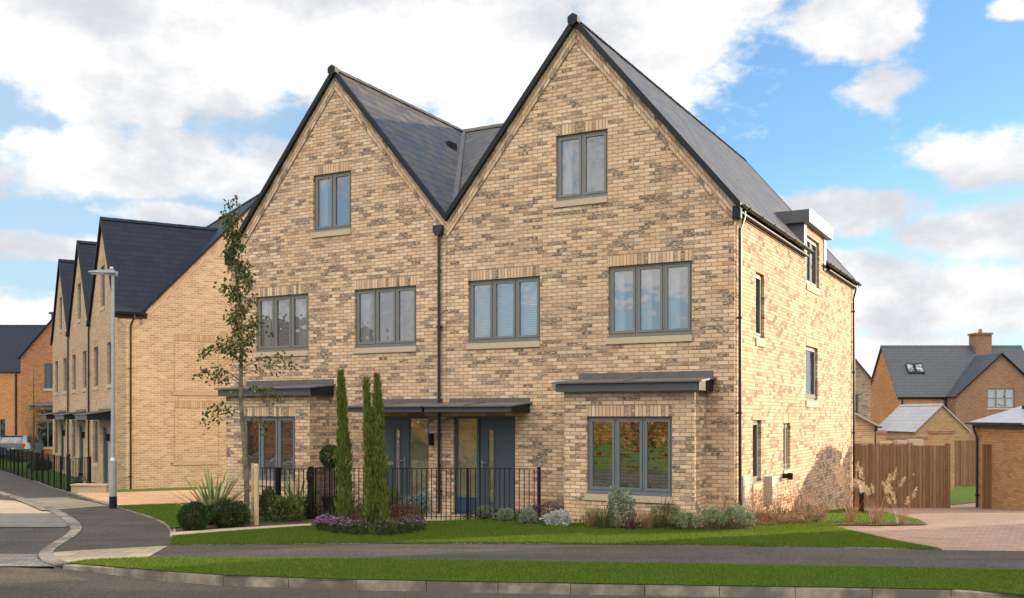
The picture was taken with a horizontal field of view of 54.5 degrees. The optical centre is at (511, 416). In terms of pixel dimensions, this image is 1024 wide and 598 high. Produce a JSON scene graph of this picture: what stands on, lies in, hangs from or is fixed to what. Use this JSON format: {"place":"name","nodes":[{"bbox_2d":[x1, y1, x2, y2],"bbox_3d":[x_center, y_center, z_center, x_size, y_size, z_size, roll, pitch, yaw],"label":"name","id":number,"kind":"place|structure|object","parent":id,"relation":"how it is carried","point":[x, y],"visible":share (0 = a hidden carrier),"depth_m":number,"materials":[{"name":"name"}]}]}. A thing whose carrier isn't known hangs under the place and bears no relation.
{"place":"outdoors","nodes":[
{"label":"outdoors","id":0,"kind":"place"},
{"bbox_2d":[0,500,49,512],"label":"buff block paving","id":1,"kind":"structure","parent":0,"point":[8,506],"depth_m":23.93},
{"bbox_2d":[0,554,51,565],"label":"block paving","id":2,"kind":"structure","parent":0,"point":[19,560],"depth_m":14.54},
{"bbox_2d":[0,495,69,566],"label":"side road","id":3,"kind":"structure","parent":0,"point":[24,540],"depth_m":17.25,"materials":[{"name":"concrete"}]},
{"bbox_2d":[0,513,67,526],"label":"block paving strip","id":4,"kind":"object","parent":3,"relation":"on","point":[29,520],"visible":1,"depth_m":20.21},
{"bbox_2d":[0,491,81,568],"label":"side road kerb","id":5,"kind":"structure","parent":3,"relation":"on","point":[46,555],"depth_m":17.43,"materials":[{"name":"concrete"}]},
{"bbox_2d":[7,460,97,491],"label":"front garden lawn","id":6,"kind":"structure","parent":0,"point":[20,467],"depth_m":42.23,"materials":[{"name":"green plant"}]},
{"bbox_2d":[19,370,44,451],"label":"sapling","id":7,"kind":"object","parent":6,"relation":"on","point":[33,438],"visible":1,"depth_m":44.98,"materials":[{"name":"green plant"}]},
{"bbox_2d":[0,446,69,491],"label":"railing","id":8,"kind":"object","parent":6,"relation":"on","point":[37,466],"visible":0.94,"depth_m":37.39,"materials":[{"name":"black metal"}]},
{"bbox_2d":[70,457,90,490],"bbox_3d":[-14.105,2.008,32.470,0.062,1.339,2.133,0,0,-6],"label":"railing","id":9,"kind":"object","parent":6,"relation":"on","point":[79,464],"visible":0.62,"depth_m":32.44,"materials":[{"name":"black metal"}]},
{"bbox_2d":[0,469,172,556],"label":"pavement","id":10,"kind":"structure","parent":0,"point":[105,527],"depth_m":19.19,"materials":[{"name":"grey asphalt"}]},
{"bbox_2d":[17,497,106,509],"bbox_3d":[-11.783,2.253,25.983,1.626,0.202,6.408,0,0,-31],"label":"pavement band","id":11,"kind":"object","parent":10,"relation":"on","point":[63,503],"visible":0.97,"depth_m":25.75,"materials":[{"name":"concrete"}]},
{"bbox_2d":[88,267,117,508],"bbox_3d":[-9.713,-0.579,23.650,0.654,5.957,0.220,0,0,0],"label":"street lamp","id":12,"kind":"object","parent":10,"relation":"on","point":[112,272],"visible":0.88,"depth_m":23.61,"materials":[{"name":"metal"}]},
{"bbox_2d":[53,546,166,563],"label":"paving slabs","id":13,"kind":"structure","parent":10,"relation":"on","point":[72,556],"depth_m":15.07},
{"bbox_2d":[75,489,225,504],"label":"neighbour driveway","id":14,"kind":"structure","parent":0,"point":[142,497],"depth_m":29.36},
{"bbox_2d":[118,502,202,527],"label":"side lawn","id":15,"kind":"structure","parent":0,"point":[158,515],"depth_m":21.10,"materials":[{"name":"green plant"}]},
{"bbox_2d":[162,464,259,506],"bbox_3d":[-5.814,1.507,19.212,1.801,1.127,1.739,0,0,-21],"label":"flax plant","id":16,"kind":"object","parent":15,"relation":"on","point":[210,497],"visible":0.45,"depth_m":19.17,"materials":[{"name":"green plant"}]},
{"bbox_2d":[0,567,752,597],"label":"road","id":17,"kind":"structure","parent":0,"point":[18,582],"depth_m":12.56,"materials":[{"name":"grey asphalt"}]},
{"bbox_2d":[0,0,1023,376],"label":"sky","id":18,"kind":"structure","parent":0,"point":[899,124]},
{"bbox_2d":[7,457,1023,596],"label":"ground","id":19,"kind":"structure","parent":0,"point":[165,489],"depth_m":32.44,"materials":[{"name":"green plant"}]},
{"bbox_2d":[0,435,43,453],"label":"parked car","id":20,"kind":"object","parent":19,"relation":"on","point":[17,441],"visible":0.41,"depth_m":62.25,"materials":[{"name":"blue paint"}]},
{"bbox_2d":[0,325,45,438],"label":"detached house","id":21,"kind":"structure","parent":19,"relation":"on","point":[16,341],"depth_m":78.08,"materials":[{"name":"orange brick"}]},
{"bbox_2d":[17,312,52,458],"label":"detached house","id":22,"kind":"structure","parent":19,"relation":"on","point":[36,355],"depth_m":65.00,"materials":[{"name":"orange brick"}]},
{"bbox_2d":[37,421,52,448],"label":"window","id":23,"kind":"structure","parent":22,"relation":"in","point":[46,434],"depth_m":65.07,"materials":[{"name":"grey glass"}]},
{"bbox_2d":[43,364,52,390],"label":"window","id":24,"kind":"structure","parent":22,"relation":"in","point":[48,368],"depth_m":65.07,"materials":[{"name":"glass"}]},
{"bbox_2d":[39,259,73,473],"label":"terraced house","id":25,"kind":"structure","parent":19,"relation":"on","point":[64,278],"depth_m":44.85,"materials":[{"name":"brick"}]},
{"bbox_2d":[70,483,108,492],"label":"planter wall","id":26,"kind":"structure","parent":19,"relation":"on","point":[91,488],"depth_m":31.14,"materials":[{"name":"beige stone"}]},
{"bbox_2d":[53,219,219,479],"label":"terraced house","id":27,"kind":"structure","parent":19,"relation":"on","point":[76,333],"depth_m":40.18,"materials":[{"name":"brick"}]},
{"bbox_2d":[73,194,258,488],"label":"terraced house","id":28,"kind":"structure","parent":19,"relation":"on","point":[171,303],"depth_m":34.30,"materials":[{"name":"brick"}]},
{"bbox_2d":[259,467,280,519],"bbox_3d":[-5.010,1.689,20.260,0.611,1.342,0.112,0,0,9],"label":"railing","id":29,"kind":"object","parent":19,"relation":"on","point":[277,480],"visible":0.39,"depth_m":20.18,"materials":[{"name":"black metal"}]},
{"bbox_2d":[177,517,390,531],"bbox_3d":[-3.926,2.084,19.305,4.960,0.028,2.116,0,0,-17],"label":"planting bed","id":30,"kind":"object","parent":19,"relation":"on","point":[286,522],"visible":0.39,"depth_m":19.21,"materials":[{"name":"brown soil"}]},
{"bbox_2d":[176,501,210,530],"bbox_3d":[-5.795,1.813,18.121,0.602,0.554,0.603,0,0,34],"label":"box ball","id":31,"kind":"object","parent":30,"relation":"on","point":[192,518],"visible":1,"depth_m":17.96,"materials":[{"name":"green plant"}]},
{"bbox_2d":[211,497,251,527],"bbox_3d":[-5.245,1.806,18.594,0.754,0.636,0.792,0,0,-16],"label":"shrub","id":32,"kind":"object","parent":30,"relation":"on","point":[227,513],"visible":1,"depth_m":18.43,"materials":[{"name":"green plant"}]},
{"bbox_2d":[169,523,310,535],"bbox_3d":[-4.944,2.060,18.222,2.823,0.001,0.524,0,0,-37],"label":"slab edging","id":33,"kind":"object","parent":30,"relation":"on","point":[215,530],"visible":0.95,"depth_m":18.10,"materials":[{"name":"beige concrete"}]},
{"bbox_2d":[191,195,301,506],"bbox_3d":[-5.151,-1.126,19.437,2.200,6.401,1.047,0,0,0],"label":"birch tree","id":34,"kind":"object","parent":30,"relation":"on","point":[240,269],"visible":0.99,"depth_m":19.42,"materials":[{"name":"green plant"}]},
{"bbox_2d":[251,463,258,524],"bbox_3d":[-5.023,1.589,19.423,0.098,1.362,0.988,0,0,-18],"label":"tree stake","id":35,"kind":"object","parent":30,"relation":"on","point":[255,482],"visible":0.73,"depth_m":18.96,"materials":[{"name":"beige wood"}]},
{"bbox_2d":[253,486,284,520],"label":"shrub","id":36,"kind":"object","parent":30,"relation":"on","point":[265,496],"visible":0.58,"depth_m":19.74,"materials":[{"name":"green plant"}]},
{"bbox_2d":[267,494,305,521],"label":"shrub","id":37,"kind":"object","parent":30,"relation":"on","point":[289,501],"visible":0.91,"depth_m":19.61,"materials":[{"name":"green plant"}]},
{"bbox_2d":[248,497,427,523],"bbox_3d":[-3.649,1.929,21.012,4.456,0.447,2.721,0,0,-27],"label":"ground cover","id":38,"kind":"object","parent":30,"relation":"on","point":[336,515],"visible":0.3,"depth_m":20.20,"materials":[{"name":"green plant"}]},
{"bbox_2d":[281,469,319,509],"bbox_3d":[-4.507,1.596,21.068,1.305,0.999,1.431,0,0,-37],"label":"flax plant","id":39,"kind":"object","parent":19,"relation":"on","point":[291,489],"visible":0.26,"depth_m":20.94,"materials":[{"name":"green plant"}]},
{"bbox_2d":[314,466,338,516],"bbox_3d":[-3.987,1.729,21.265,0.062,1.371,2.136,0,0,4],"label":"railing","id":40,"kind":"object","parent":19,"relation":"on","point":[336,493],"visible":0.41,"depth_m":21.14,"materials":[{"name":"black metal"}]},
{"bbox_2d":[319,444,341,515],"bbox_3d":[-3.881,1.348,21.302,0.526,1.532,0.536,0,0,0],"label":"ball tree","id":41,"kind":"object","parent":19,"relation":"on","point":[330,463],"visible":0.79,"depth_m":21.16,"materials":[{"name":"green plant"}]},
{"bbox_2d":[399,490,435,515],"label":"shrub","id":42,"kind":"object","parent":19,"relation":"on","point":[428,501],"visible":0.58,"depth_m":20.94,"materials":[{"name":"green plant"}]},
{"bbox_2d":[308,466,540,520],"bbox_3d":[-1.774,1.688,20.025,4.719,1.343,0.102,0,0,3],"label":"railing","id":43,"kind":"object","parent":19,"relation":"on","point":[310,498],"visible":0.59,"depth_m":19.99,"materials":[{"name":"black metal"}]},
{"bbox_2d":[280,468,313,518],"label":"gate","id":44,"kind":"structure","parent":43,"relation":"attached to","point":[309,475],"depth_m":20.17,"materials":[{"name":"black metal"}]},
{"bbox_2d":[214,64,671,513],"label":"gabled house","id":45,"kind":"structure","parent":19,"relation":"on","point":[362,186],"depth_m":23.18,"materials":[{"name":"brick"}]},
{"bbox_2d":[240,416,294,486],"bbox_3d":[-5.709,0.817,23.355,1.667,1.627,0.155,0,0,29],"label":"window","id":46,"kind":"structure","parent":45,"relation":"in","point":[279,422],"depth_m":23.30,"materials":[{"name":"grey plastic"}]},
{"bbox_2d":[254,294,307,356],"bbox_3d":[-5.526,-2.183,24.108,1.695,1.477,0.275,0,0,29],"label":"window","id":47,"kind":"structure","parent":45,"relation":"in","point":[301,349],"depth_m":24.01,"materials":[{"name":"grey plastic"}]},
{"bbox_2d":[311,171,350,237],"bbox_3d":[-4.181,-4.959,23.376,1.161,1.477,0.275,0,0,29],"label":"window","id":48,"kind":"structure","parent":45,"relation":"in","point":[335,229],"depth_m":23.34,"materials":[{"name":"grey plastic"}]},
{"bbox_2d":[352,286,415,353],"bbox_3d":[-2.851,-2.183,22.652,1.755,1.477,0.275,0,0,29],"label":"window","id":49,"kind":"structure","parent":45,"relation":"in","point":[377,346],"depth_m":22.70,"materials":[{"name":"grey plastic"}]},
{"bbox_2d":[382,419,406,506],"bbox_3d":[-2.732,1.073,22.559,0.851,2.035,0.110,0,0,29],"label":"door","id":50,"kind":"structure","parent":45,"relation":"in","point":[395,433],"depth_m":22.52,"materials":[{"name":"blue paint"}]},
{"bbox_2d":[63,564,1023,597],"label":"kerb","id":51,"kind":"structure","parent":19,"relation":"on","point":[543,587],"depth_m":12.46,"materials":[{"name":"concrete"}]},
{"bbox_2d":[176,543,941,549],"bbox_3d":[0.606,2.151,16.015,12.239,0.156,0.538,0,0,2],"label":"lawn edging","id":52,"kind":"object","parent":19,"relation":"on","point":[545,543],"visible":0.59,"depth_m":16.16,"materials":[{"name":"concrete"}]},
{"bbox_2d":[421,13,861,527],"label":"gabled house","id":53,"kind":"structure","parent":19,"relation":"on","point":[684,280],"depth_m":20.44,"materials":[{"name":"brick"}]},
{"bbox_2d":[480,419,513,512],"bbox_3d":[-0.316,1.073,21.242,0.851,2.035,0.110,0,0,29],"label":"door","id":54,"kind":"structure","parent":53,"relation":"in","point":[496,435],"depth_m":21.24,"materials":[{"name":"blue paint"}]},
{"bbox_2d":[466,276,539,349],"bbox_3d":[-0.154,-2.183,21.165,1.783,1.477,0.240,0,0,29],"label":"window","id":55,"kind":"structure","parent":53,"relation":"in","point":[513,338],"depth_m":21.22,"materials":[{"name":"grey plastic"}]},
{"bbox_2d":[553,129,607,207],"bbox_3d":[1.444,-5.034,20.316,1.196,1.477,0.275,0,0,29],"label":"window","id":56,"kind":"structure","parent":53,"relation":"in","point":[565,196],"depth_m":20.28,"materials":[{"name":"grey plastic"}]},
{"bbox_2d":[584,416,671,503],"bbox_3d":[2.253,0.817,19.074,1.787,1.627,0.247,0,0,29],"label":"window","id":57,"kind":"structure","parent":53,"relation":"in","point":[652,495],"depth_m":19.09,"materials":[{"name":"grey plastic"}]},
{"bbox_2d":[606,261,691,343],"bbox_3d":[2.726,-2.221,19.617,1.786,1.552,0.275,0,0,29],"label":"window","id":58,"kind":"structure","parent":53,"relation":"in","point":[676,333],"depth_m":19.66,"materials":[{"name":"grey plastic"}]},
{"bbox_2d":[752,420,762,491],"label":"window","id":59,"kind":"structure","parent":53,"relation":"in","point":[758,485],"depth_m":20.29,"materials":[{"name":"glass"}]},
{"bbox_2d":[755,274,765,347],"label":"window","id":60,"kind":"structure","parent":53,"relation":"in","point":[759,341],"depth_m":20.50,"materials":[{"name":"grey plastic"}]},
{"bbox_2d":[805,346,818,406],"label":"window","id":61,"kind":"structure","parent":53,"relation":"in","point":[810,352],"depth_m":24.87,"materials":[{"name":"glass"}]},
{"bbox_2d":[806,237,819,295],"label":"window","id":62,"kind":"structure","parent":53,"relation":"in","point":[811,260],"depth_m":24.86,"materials":[{"name":"grey plastic"}]},
{"bbox_2d":[855,358,873,420],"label":"detached house","id":63,"kind":"structure","parent":19,"relation":"on","point":[863,379],"depth_m":60.00,"materials":[{"name":"brick"}]},
{"bbox_2d":[855,413,881,444],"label":"outbuilding","id":64,"kind":"structure","parent":19,"relation":"on","point":[865,430],"depth_m":37.00,"materials":[{"name":"brick"}]},
{"bbox_2d":[886,436,927,481],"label":"garden wall","id":65,"kind":"structure","parent":19,"relation":"on","point":[893,438],"depth_m":43.97,"materials":[{"name":"beige brick"}]},
{"bbox_2d":[878,403,970,439],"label":"garage","id":66,"kind":"structure","parent":19,"relation":"on","point":[912,420],"depth_m":56.59,"materials":[{"name":"grey tile"}]},
{"bbox_2d":[927,430,954,489],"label":"garden wall","id":67,"kind":"structure","parent":19,"relation":"on","point":[939,437],"depth_m":38.00,"materials":[{"name":"beige brick"}]},
{"bbox_2d":[871,329,1023,439],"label":"detached house","id":68,"kind":"structure","parent":19,"relation":"on","point":[980,376],"depth_m":75.95,"materials":[{"name":"orange brick"}]},
{"bbox_2d":[987,389,1013,409],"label":"window","id":69,"kind":"structure","parent":68,"relation":"in","point":[998,398],"depth_m":73.61,"materials":[{"name":"glass"}]},
{"bbox_2d":[954,440,974,484],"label":"fence","id":70,"kind":"object","parent":19,"relation":"on","point":[964,462],"visible":0.38,"depth_m":40.99,"materials":[{"name":"brown wood"}]},
{"bbox_2d":[965,405,1023,510],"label":"garage","id":71,"kind":"structure","parent":19,"relation":"on","point":[1002,433],"depth_m":28.16,"materials":[{"name":"orange brick"}]},
{"bbox_2d":[62,555,1023,593],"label":"grass verge","id":72,"kind":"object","parent":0,"point":[575,575],"depth_m":13.16,"materials":[{"name":"green plant"}]},
{"bbox_2d":[169,515,940,549],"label":"lawn","id":73,"kind":"structure","parent":0,"point":[572,543],"depth_m":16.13,"materials":[{"name":"green plant"}]},
{"bbox_2d":[346,518,370,534],"bbox_3d":[-2.675,1.940,17.363,0.441,0.320,0.433,0,0,-32],"label":"aster","id":74,"kind":"object","parent":73,"relation":"on","point":[357,522],"visible":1,"depth_m":17.30,"materials":[{"name":"green plant"}]},
{"bbox_2d":[372,518,398,535],"bbox_3d":[-2.203,1.928,17.253,0.454,0.353,0.467,0,0,17],"label":"aster","id":75,"kind":"object","parent":73,"relation":"on","point":[379,524],"visible":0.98,"depth_m":17.20,"materials":[{"name":"green plant"}]},
{"bbox_2d":[497,507,513,520],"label":"lavender","id":76,"kind":"object","parent":73,"relation":"on","point":[505,516],"visible":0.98,"depth_m":19.55,"materials":[{"name":"green plant"}]},
{"bbox_2d":[517,507,537,523],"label":"lavender","id":77,"kind":"object","parent":73,"relation":"on","point":[527,517],"visible":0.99,"depth_m":18.99,"materials":[{"name":"green plant"}]},
{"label":"planting bed island","id":78,"kind":"structure","parent":73,"relation":"on","visible":0},
{"bbox_2d":[314,513,334,530],"bbox_3d":[-3.378,1.925,18.013,0.440,0.371,0.418,0,0,28],"label":"aster","id":79,"kind":"object","parent":78,"relation":"on","point":[321,519],"visible":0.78,"depth_m":17.92,"materials":[{"name":"purple plant"}]},
{"bbox_2d":[327,515,351,533],"bbox_3d":[-3.023,1.922,17.578,0.520,0.349,0.525,0,0,-6],"label":"aster","id":80,"kind":"object","parent":78,"relation":"on","point":[340,520],"visible":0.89,"depth_m":17.49,"materials":[{"name":"purple plant"}]},
{"bbox_2d":[333,368,356,519],"bbox_3d":[-3.179,0.589,18.927,0.462,3.064,0.482,0,0,-24],"label":"cypress","id":81,"kind":"object","parent":78,"relation":"on","point":[344,475],"visible":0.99,"depth_m":18.87,"materials":[{"name":"green plant"}]},
{"bbox_2d":[361,371,391,526],"bbox_3d":[-2.488,0.637,18.228,0.591,2.969,0.397,0,0,-17],"label":"cypress","id":82,"kind":"object","parent":78,"relation":"on","point":[375,462],"visible":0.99,"depth_m":18.18,"materials":[{"name":"green plant"}]},
{"bbox_2d":[390,516,414,532],"bbox_3d":[-1.951,1.939,17.579,0.480,0.357,0.494,0,0,0],"label":"aster","id":83,"kind":"object","parent":78,"relation":"on","point":[403,520],"visible":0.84,"depth_m":17.50,"materials":[{"name":"green plant"}]},
{"bbox_2d":[388,503,421,523],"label":"heather","id":84,"kind":"object","parent":78,"relation":"on","point":[396,513],"visible":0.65,"depth_m":18.75,"materials":[{"name":"purple plant"}]},
{"bbox_2d":[150,544,1023,569],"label":"footpath","id":85,"kind":"structure","parent":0,"point":[827,556],"depth_m":15.13,"materials":[{"name":"grey asphalt"}]},
{"bbox_2d":[610,512,810,528],"bbox_3d":[3.498,2.216,20.629,9.898,0.292,5.099,0,0,-18],"label":"house planting bed","id":86,"kind":"object","parent":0,"point":[751,526],"visible":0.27,"depth_m":18.77,"materials":[{"name":"brown soil"}]},
{"bbox_2d":[539,508,574,525],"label":"silver plant","id":87,"kind":"object","parent":86,"relation":"on","point":[565,517],"visible":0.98,"depth_m":18.73,"materials":[{"name":"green plant"}]},
{"bbox_2d":[588,503,617,528],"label":"grass tuft","id":88,"kind":"object","parent":86,"relation":"on","point":[603,522],"visible":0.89,"depth_m":18.16,"materials":[{"name":"green plant"}]},
{"bbox_2d":[456,510,754,528],"bbox_3d":[2.039,1.988,20.055,5.751,0.319,2.779,0,0,21],"label":"ground cover","id":89,"kind":"object","parent":86,"relation":"on","point":[515,516],"visible":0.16,"depth_m":18.74,"materials":[{"name":"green plant"}]},
{"bbox_2d":[606,485,636,527],"bbox_3d":[2.031,1.713,18.458,0.589,0.869,0.620,0,0,-1],"label":"eucalyptus shrub","id":90,"kind":"object","parent":86,"relation":"on","point":[624,500],"visible":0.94,"depth_m":18.37,"materials":[{"name":"green plant"}]},
{"bbox_2d":[637,504,662,528],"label":"grass tuft","id":91,"kind":"object","parent":86,"relation":"on","point":[649,523],"visible":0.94,"depth_m":18.18,"materials":[{"name":"beige plant"}]},
{"bbox_2d":[647,502,679,528],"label":"shrub","id":92,"kind":"object","parent":86,"relation":"on","point":[674,511],"visible":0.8,"depth_m":18.25,"materials":[{"name":"green plant"}]},
{"bbox_2d":[671,508,701,528],"bbox_3d":[3.199,1.868,18.108,0.624,0.415,0.553,0,0,0],"label":"euphorbia","id":93,"kind":"object","parent":86,"relation":"on","point":[684,517],"visible":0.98,"depth_m":18.03,"materials":[{"name":"green plant"}]},
{"bbox_2d":[695,505,727,529],"bbox_3d":[3.628,1.830,18.124,0.620,0.489,0.572,0,0,0],"label":"euphorbia","id":94,"kind":"object","parent":86,"relation":"on","point":[709,514],"visible":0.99,"depth_m":18.02,"materials":[{"name":"green plant"}]},
{"bbox_2d":[724,502,755,528],"bbox_3d":[4.140,1.805,18.197,0.655,0.540,0.573,0,0,10],"label":"euphorbia","id":95,"kind":"object","parent":86,"relation":"on","point":[739,513],"visible":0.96,"depth_m":18.12,"materials":[{"name":"green plant"}]},
{"bbox_2d":[742,483,773,522],"bbox_3d":[4.696,1.688,19.254,0.786,0.817,0.750,0,0,-27],"label":"dry perennial","id":96,"kind":"object","parent":86,"relation":"on","point":[759,513],"visible":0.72,"depth_m":19.19,"materials":[{"name":"beige plant"}]},
{"bbox_2d":[751,491,783,521],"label":"dry perennial","id":97,"kind":"object","parent":86,"relation":"on","point":[768,511],"visible":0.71,"depth_m":19.41,"materials":[{"name":"brown plant"}]},
{"bbox_2d":[764,483,798,514],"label":"dry perennial","id":98,"kind":"object","parent":86,"relation":"on","point":[778,510],"visible":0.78,"depth_m":19.97,"materials":[{"name":"beige plant"}]},
{"bbox_2d":[748,506,829,525],"bbox_3d":[5.542,1.970,19.803,3.403,0.308,1.180,0,0,-38],"label":"ground cover","id":99,"kind":"object","parent":86,"relation":"on","point":[814,514],"visible":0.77,"depth_m":19.37,"materials":[{"name":"brown plant"}]},
{"bbox_2d":[780,484,813,518],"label":"dry perennial","id":100,"kind":"object","parent":86,"relation":"on","point":[795,508],"visible":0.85,"depth_m":20.05,"materials":[{"name":"brown plant"}]},
{"bbox_2d":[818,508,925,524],"bbox_3d":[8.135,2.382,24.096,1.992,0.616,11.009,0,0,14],"label":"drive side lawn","id":101,"kind":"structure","parent":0,"point":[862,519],"depth_m":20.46,"materials":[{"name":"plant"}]},
{"bbox_2d":[828,519,926,524],"bbox_3d":[7.247,2.077,19.361,2.577,0.022,1.135,0,0,-19],"label":"drive planting bed","id":102,"kind":"object","parent":101,"relation":"on","point":[913,522],"visible":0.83,"depth_m":19.18,"materials":[{"name":"green plant"}]},
{"bbox_2d":[833,461,864,522],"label":"feather grass","id":103,"kind":"object","parent":102,"relation":"on","point":[850,517],"depth_m":19.43,"materials":[{"name":"beige plant"}]},
{"bbox_2d":[855,467,905,523],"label":"feather grass","id":104,"kind":"object","parent":102,"relation":"on","point":[876,520],"depth_m":19.18,"materials":[{"name":"beige plant"}]},
{"bbox_2d":[882,481,917,524],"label":"feather grass","id":105,"kind":"object","parent":102,"relation":"on","point":[904,522],"depth_m":19.05,"materials":[{"name":"beige plant"}]},
{"bbox_2d":[819,488,1023,550],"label":"driveway","id":106,"kind":"structure","parent":0,"point":[968,526],"depth_m":18.47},
{"bbox_2d":[854,443,912,507],"bbox_3d":[10.976,1.800,29.397,1.647,2.040,0.120,0,0,5],"label":"fence","id":107,"kind":"object","parent":106,"relation":"on","point":[873,462],"visible":0.89,"depth_m":29.37,"materials":[{"name":"brown wood"}]},
{"bbox_2d":[913,443,949,507],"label":"timber gate","id":108,"kind":"structure","parent":106,"relation":"on","point":[931,472],"depth_m":29.24,"materials":[{"name":"wood"}]},
{"bbox_2d":[982,444,991,508],"bbox_3d":[13.783,1.752,28.800,0.300,1.880,0.120,0,0,0],"label":"gate post","id":109,"kind":"object","parent":106,"relation":"on","point":[986,476],"visible":0.78,"depth_m":28.75,"materials":[{"name":"brown wood"}]},
{"bbox_2d":[950,487,974,504],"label":"back garden lawn","id":110,"kind":"structure","parent":0,"point":[961,495],"depth_m":34.66,"materials":[{"name":"green plant"}]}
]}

